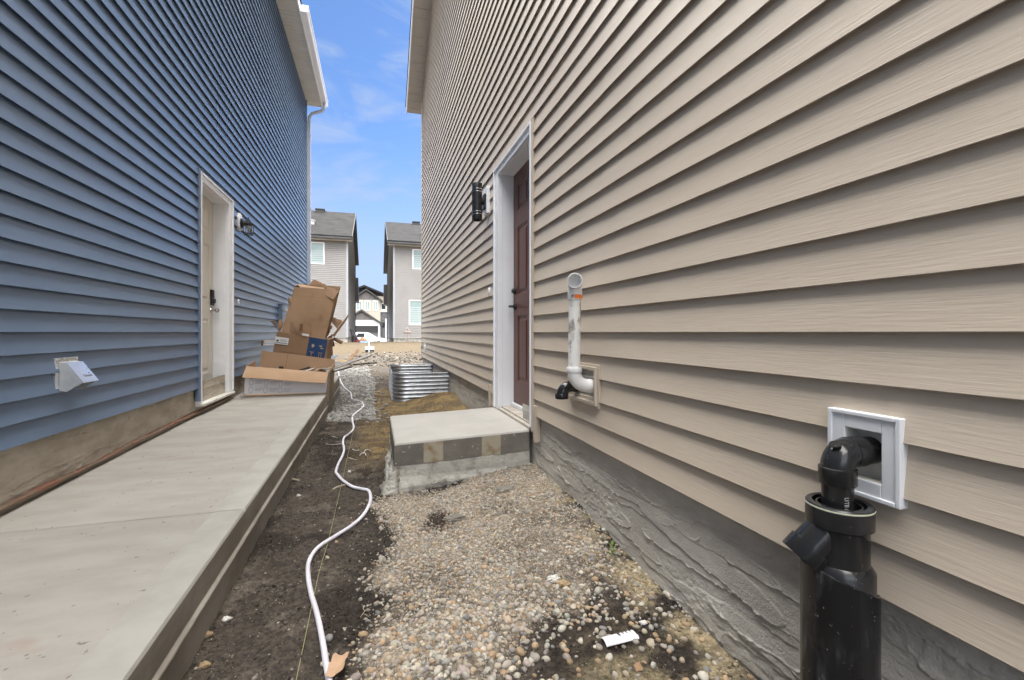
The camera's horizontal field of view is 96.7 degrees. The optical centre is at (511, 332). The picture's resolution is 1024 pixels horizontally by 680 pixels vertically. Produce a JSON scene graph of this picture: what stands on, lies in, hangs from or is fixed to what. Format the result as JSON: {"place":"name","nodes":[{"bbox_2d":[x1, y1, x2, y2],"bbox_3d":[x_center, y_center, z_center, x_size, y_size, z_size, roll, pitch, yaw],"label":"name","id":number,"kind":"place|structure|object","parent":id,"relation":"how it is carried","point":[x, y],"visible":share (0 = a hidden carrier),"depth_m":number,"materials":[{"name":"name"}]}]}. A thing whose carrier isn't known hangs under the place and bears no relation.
{"place":"outdoors","nodes":[
{"label":"outdoors","id":0,"kind":"place"},
{"bbox_2d":[350,329,359,341],"bbox_3d":[-9.979,0.211,28.870,0.670,0.922,0.918,0,0,-17],"label":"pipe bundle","id":1,"kind":"object","parent":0,"point":[354,337],"visible":0.78,"depth_m":28.67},
{"bbox_2d":[326,366,389,422],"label":"crushed gravel","id":2,"kind":"structure","parent":0,"point":[338,413],"depth_m":6.86,"materials":[{"name":"grey gravel"}]},
{"bbox_2d":[301,0,420,292],"label":"sky","id":3,"kind":"structure","parent":0,"point":[366,148],"materials":[{"name":"blue"}]},
{"bbox_2d":[130,341,757,679],"bbox_3d":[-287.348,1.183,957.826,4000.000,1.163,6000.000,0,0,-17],"label":"ground","id":4,"kind":"structure","parent":0,"point":[300,598],"depth_m":1.85,"materials":[{"name":"soil"}]},
{"bbox_2d":[0,0,327,513],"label":"blue house","id":5,"kind":"structure","parent":4,"relation":"on","point":[150,150],"depth_m":3.10,"materials":[{"name":"plastic"}]},
{"bbox_2d":[52,357,98,391],"bbox_3d":[-2.264,0.216,2.371,0.117,0.172,0.180,0,0,-17],"label":"dryer vent","id":6,"kind":"object","parent":5,"relation":"attached to","point":[74,372],"visible":1,"depth_m":2.32,"materials":[{"name":"grey plastic"}]},
{"bbox_2d":[202,195,219,380],"bbox_3d":[-3.101,-0.381,4.540,0.118,2.028,0.806,0,0,-17],"label":"door","id":7,"kind":"structure","parent":5,"relation":"in","point":[208,300],"depth_m":4.79,"materials":[{"name":"beige wood"}]},
{"bbox_2d":[236,213,254,235],"bbox_3d":[-3.142,-1.278,5.374,0.160,0.254,0.170,0,0,-17],"label":"wall lantern","id":8,"kind":"object","parent":5,"relation":"attached to","point":[247,225],"depth_m":5.34,"materials":[{"name":"black plastic"}]},
{"bbox_2d":[278,303,287,324],"bbox_3d":[-3.812,-0.287,7.616,0.173,0.375,0.260,0,0,-17],"label":"utility box","id":9,"kind":"object","parent":5,"relation":"attached to","point":[282,310],"visible":0.77,"depth_m":7.52,"materials":[{"name":"white plastic"}]},
{"bbox_2d":[0,376,339,679],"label":"walkway","id":10,"kind":"structure","parent":4,"relation":"on","point":[121,566],"depth_m":1.77,"materials":[{"name":"concrete"}]},
{"bbox_2d":[242,351,334,395],"bbox_3d":[-2.688,0.485,5.534,0.954,0.514,0.547,0,0,-17],"label":"cardboard box","id":11,"kind":"object","parent":10,"relation":"on","point":[275,373],"visible":0.96,"depth_m":5.42,"materials":[{"name":"brown cardboard"}]},
{"bbox_2d":[332,366,352,371],"bbox_3d":[-2.253,0.490,6.058,0.028,0.031,0.632,0,0,1],"label":"black rod","id":12,"kind":"object","parent":11,"relation":"attached to","point":[342,369],"visible":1,"depth_m":6.05,"materials":[{"name":"black metal"}]},
{"bbox_2d":[323,354,371,369],"bbox_3d":[-2.318,0.416,6.535,0.055,0.119,1.637,0,0,2],"label":"metal strip","id":13,"kind":"object","parent":11,"relation":"attached to","point":[328,368],"visible":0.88,"depth_m":6.36,"materials":[{"name":"grey metal"}]},
{"bbox_2d":[353,362,376,364],"bbox_3d":[-2.262,0.484,7.047,0.020,0.062,1.052,0,0,1],"label":"black rod","id":14,"kind":"object","parent":13,"relation":"attached to","point":[365,363],"visible":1,"depth_m":6.95,"materials":[{"name":"black metal"}]},
{"bbox_2d":[270,318,342,358],"bbox_3d":[-2.855,0.277,6.374,0.957,0.936,0.454,0,0,-17],"label":"cardboard box","id":15,"kind":"object","parent":10,"relation":"on","point":[291,343],"visible":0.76,"depth_m":6.16,"materials":[{"name":"brown cardboard"}]},
{"bbox_2d":[282,279,341,338],"bbox_3d":[-2.800,-0.338,6.415,0.740,0.874,0.519,0,0,-17],"label":"cardboard box","id":16,"kind":"object","parent":15,"relation":"on","point":[311,309],"visible":1,"depth_m":6.34,"materials":[{"name":"brown cardboard"}]},
{"bbox_2d":[333,314,348,336],"bbox_3d":[-2.446,-0.103,6.502,0.234,0.346,0.067,0,0,-17],"label":"cardboard strip","id":17,"kind":"object","parent":15,"relation":"in","point":[339,327],"visible":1,"depth_m":6.49,"materials":[{"name":"brown cardboard"}]},
{"bbox_2d":[326,372,332,403],"bbox_3d":[-2.288,0.679,5.703,0.047,0.377,0.361,0,0,-15],"label":"wooden board","id":18,"kind":"object","parent":10,"relation":"on","point":[329,390],"visible":0.71,"depth_m":5.56,"materials":[{"name":"brown wood"}]},
{"bbox_2d":[199,660,211,668],"bbox_3d":[-0.964,1.044,1.431,0.037,0.022,0.027,0,0,-17],"label":"stone","id":19,"kind":"object","parent":4,"relation":"on","point":[204,664],"visible":1,"depth_m":1.42,"materials":[{"name":"brown stone"}]},
{"bbox_2d":[205,631,213,637],"bbox_3d":[-1.054,1.044,1.575,0.034,0.019,0.032,0,0,42],"label":"stone","id":20,"kind":"object","parent":4,"relation":"on","point":[208,634],"visible":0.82,"depth_m":1.57,"materials":[{"name":"brown stone"}]},
{"bbox_2d":[221,616,232,621],"bbox_3d":[-1.038,1.046,1.661,0.039,0.017,0.023,0,0,-17],"label":"plaster lump","id":21,"kind":"object","parent":4,"relation":"on","point":[226,618],"visible":1,"depth_m":1.66,"materials":[{"name":"white"}]},
{"bbox_2d":[296,421,356,679],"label":"string line","id":22,"kind":"object","parent":4,"relation":"on","point":[318,575],"visible":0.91,"depth_m":1.86,"materials":[{"name":"beige"}]},
{"bbox_2d":[311,208,358,342],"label":"grey house","id":23,"kind":"structure","parent":4,"relation":"on","point":[334,252],"depth_m":28.18,"materials":[{"name":"plastic"}]},
{"bbox_2d":[311,242,324,263],"bbox_3d":[-12.232,-4.830,27.654,1.560,1.340,0.095,0,0,-17],"label":"window","id":24,"kind":"structure","parent":23,"relation":"in","point":[317,248],"depth_m":27.76,"materials":[{"name":"white glass"}]},
{"bbox_2d":[325,652,348,676],"bbox_3d":[-0.535,1.016,1.396,0.047,0.022,0.095,0,0,-6],"label":"paper scrap","id":25,"kind":"object","parent":4,"relation":"on","point":[336,664],"visible":1,"depth_m":1.39,"materials":[{"name":"beige paper"}]},
{"bbox_2d":[305,371,371,679],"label":"garden hose","id":26,"kind":"object","parent":4,"relation":"on","point":[323,645],"visible":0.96,"depth_m":2.04,"materials":[{"name":"white rubber"}]},
{"bbox_2d":[348,349,358,359],"bbox_3d":[-2.595,0.369,7.470,0.078,0.169,0.625,0,0,-8],"label":"cardboard scrap","id":27,"kind":"object","parent":4,"relation":"on","point":[354,353],"visible":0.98,"depth_m":7.39,"materials":[{"name":"orange cardboard"}]},
{"bbox_2d":[358,631,367,636],"bbox_3d":[-0.516,1.045,1.577,0.036,0.016,0.029,0,0,-17],"label":"stone","id":28,"kind":"object","parent":4,"relation":"on","point":[363,634],"visible":1,"depth_m":1.57,"materials":[{"name":"beige stone"}]},
{"bbox_2d":[356,332,386,341],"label":"parked car","id":29,"kind":"object","parent":4,"relation":"on","point":[367,336],"visible":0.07,"depth_m":54.04,"materials":[{"name":"white paint"}]},
{"bbox_2d":[356,285,387,340],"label":"tan house","id":30,"kind":"structure","parent":4,"relation":"on","point":[371,313],"depth_m":69.49,"materials":[{"name":"plastic"}]},
{"bbox_2d":[356,300,361,309],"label":"window","id":31,"kind":"structure","parent":30,"relation":"in","point":[358,305],"depth_m":69.24,"materials":[{"name":"white glass"}]},
{"bbox_2d":[356,326,377,331],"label":"garage door","id":32,"kind":"structure","parent":30,"relation":"in","point":[358,328],"depth_m":63.43,"materials":[{"name":"grey metal"}]},
{"bbox_2d":[365,300,369,309],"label":"window","id":33,"kind":"structure","parent":30,"relation":"in","point":[367,303],"depth_m":69.54,"materials":[{"name":"white glass"}]},
{"bbox_2d":[367,332,377,336],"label":"garage door","id":34,"kind":"structure","parent":30,"relation":"in","point":[375,334],"depth_m":63.95,"materials":[{"name":"grey metal"}]},
{"bbox_2d":[373,301,377,310],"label":"window","id":35,"kind":"structure","parent":30,"relation":"in","point":[375,303],"depth_m":69.88,"materials":[{"name":"white glass"}]},
{"bbox_2d":[343,350,422,378],"bbox_3d":[-1.845,0.828,14.192,7.452,0.355,8.776,0,0,-17],"label":"rubble","id":36,"kind":"object","parent":4,"relation":"on","point":[387,359],"visible":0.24,"depth_m":14.75,"materials":[{"name":"stone"}]},
{"bbox_2d":[383,221,420,341],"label":"grey house","id":37,"kind":"structure","parent":4,"relation":"on","point":[402,271],"depth_m":30.95,"materials":[{"name":"plastic"}]},
{"bbox_2d":[409,300,420,324],"bbox_3d":[-6.174,-1.350,31.142,1.730,1.700,0.095,0,0,-17],"label":"window","id":38,"kind":"structure","parent":37,"relation":"in","point":[414,305],"depth_m":30.99,"materials":[{"name":"white glass"}]},
{"bbox_2d":[412,249,420,268],"bbox_3d":[-6.040,-4.980,31.182,1.550,1.360,0.095,0,0,-17],"label":"window","id":39,"kind":"structure","parent":37,"relation":"in","point":[416,253],"depth_m":31.03,"materials":[{"name":"white glass"}]},
{"bbox_2d":[389,364,448,401],"bbox_3d":[-1.619,0.898,7.637,0.832,0.602,2.020,0,0,-17],"label":"window well","id":40,"kind":"object","parent":4,"relation":"on","point":[409,381],"depth_m":6.73,"materials":[{"name":"metal"}]},
{"bbox_2d":[379,407,529,494],"bbox_3d":[-0.496,0.903,3.504,1.027,0.433,1.142,0,0,-17],"label":"landing step","id":41,"kind":"object","parent":4,"relation":"on","point":[424,439],"visible":0.83,"depth_m":3.13,"materials":[{"name":"concrete"}]},
{"bbox_2d":[444,514,465,521],"bbox_3d":[-0.317,1.016,2.497,0.133,0.028,0.081,0,0,-17],"label":"concrete chunk","id":42,"kind":"object","parent":4,"relation":"on","point":[453,517],"visible":1,"depth_m":2.48,"materials":[{"name":"beige concrete"}]},
{"bbox_2d":[252,463,755,679],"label":"river gravel","id":43,"kind":"structure","parent":4,"relation":"on","point":[488,652],"depth_m":1.77,"materials":[{"name":"beige gravel"}]},
{"bbox_2d":[496,486,514,492],"bbox_3d":[-0.042,0.971,2.811,0.130,0.033,0.101,0,0,-17],"label":"concrete chunk","id":44,"kind":"object","parent":4,"relation":"on","point":[504,489],"visible":0.92,"depth_m":2.79,"materials":[{"name":"grey concrete"}]},
{"bbox_2d":[546,574,560,582],"bbox_3d":[0.169,1.010,1.859,0.061,0.032,0.046,0,0,-17],"label":"stone","id":45,"kind":"object","parent":4,"relation":"on","point":[552,578],"visible":0.88,"depth_m":1.85,"materials":[{"name":"white stone"}]},
{"bbox_2d":[556,579,570,587],"bbox_3d":[0.206,1.007,1.824,0.059,0.033,0.045,0,0,-17],"label":"sand clod","id":46,"kind":"object","parent":4,"relation":"on","point":[562,583],"visible":0.9,"depth_m":1.81,"materials":[{"name":"sand"}]},
{"bbox_2d":[609,541,615,556],"bbox_3d":[0.444,0.951,1.998,0.031,0.068,0.039,0,0,-17],"label":"weed","id":47,"kind":"object","parent":4,"relation":"on","point":[612,542],"visible":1,"depth_m":2.00,"materials":[{"name":"green plant"}]},
{"bbox_2d":[600,630,638,646],"bbox_3d":[0.358,1.013,1.513,0.122,0.015,0.047,0,0,-17],"label":"plastic offcut","id":48,"kind":"object","parent":4,"relation":"on","point":[614,639],"visible":1,"depth_m":1.50,"materials":[{"name":"white plastic"}]},
{"bbox_2d":[633,661,642,671],"bbox_3d":[0.385,1.020,1.387,0.026,0.013,0.026,0,0,-17],"label":"paper scrap","id":49,"kind":"object","parent":4,"relation":"on","point":[637,666],"visible":1,"depth_m":1.38,"materials":[{"name":"paper"}]},
{"bbox_2d":[638,620,647,624],"bbox_3d":[0.455,1.009,1.579,0.033,0.018,0.022,0,0,-17],"label":"stone","id":50,"kind":"object","parent":4,"relation":"on","point":[642,622],"visible":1,"depth_m":1.57,"materials":[{"name":"white stone"}]},
{"bbox_2d":[405,0,1023,679],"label":"beige house","id":51,"kind":"structure","parent":4,"relation":"on","point":[771,232],"depth_m":1.34,"materials":[{"name":"plastic"}]},
{"bbox_2d":[472,182,490,221],"bbox_3d":[-0.299,-1.254,4.389,0.175,0.354,0.130,0,0,-17],"label":"wall lamp","id":52,"kind":"object","parent":51,"relation":"attached to","point":[480,202],"visible":1,"depth_m":4.34,"materials":[{"name":"black plastic"}]},
{"bbox_2d":[508,160,528,405],"bbox_3d":[0.126,-0.378,3.661,0.105,2.037,0.856,0,0,-17],"label":"door","id":53,"kind":"structure","parent":51,"relation":"in","point":[520,290],"depth_m":3.86,"materials":[{"name":"brown wood"}]},
{"bbox_2d":[555,381,579,399],"bbox_3d":[0.298,0.309,2.451,0.136,0.094,0.071,0,0,-17],"label":"intake elbow","id":54,"kind":"object","parent":51,"relation":"attached to","point":[564,389],"visible":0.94,"depth_m":2.42,"materials":[{"name":"black plastic"}]},
{"bbox_2d":[567,273,593,391],"bbox_3d":[0.339,0.007,2.251,0.166,0.590,0.114,0,0,-17],"label":"vent pipe","id":55,"kind":"object","parent":51,"relation":"attached to","point":[578,381],"visible":0.99,"depth_m":2.24,"materials":[{"name":"white plastic"}]},
{"bbox_2d":[567,362,601,408],"bbox_3d":[0.379,0.267,2.388,0.047,0.214,0.357,0,0,-17],"label":"vent flashing","id":56,"kind":"object","parent":51,"relation":"attached to","point":[592,375],"visible":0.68,"depth_m":2.29,"materials":[{"name":"beige plastic"}]},
{"bbox_2d":[828,407,908,509],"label":"pipe mount block","id":57,"kind":"structure","parent":51,"relation":"attached to","point":[889,469],"depth_m":0.97,"materials":[{"name":"white plastic"}]},
{"bbox_2d":[818,436,881,510],"bbox_3d":[0.746,0.334,1.009,0.136,0.204,0.072,0,0,-17],"label":"discharge pipe","id":58,"kind":"object","parent":57,"relation":"attached to","point":[842,459],"visible":0.73,"depth_m":0.98,"materials":[{"name":"black plastic"}]},
{"bbox_2d":[782,492,880,679],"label":"standpipe","id":59,"kind":"object","parent":4,"relation":"on","point":[840,616],"visible":0.94,"depth_m":0.95,"materials":[{"name":"black plastic"}]}
]}

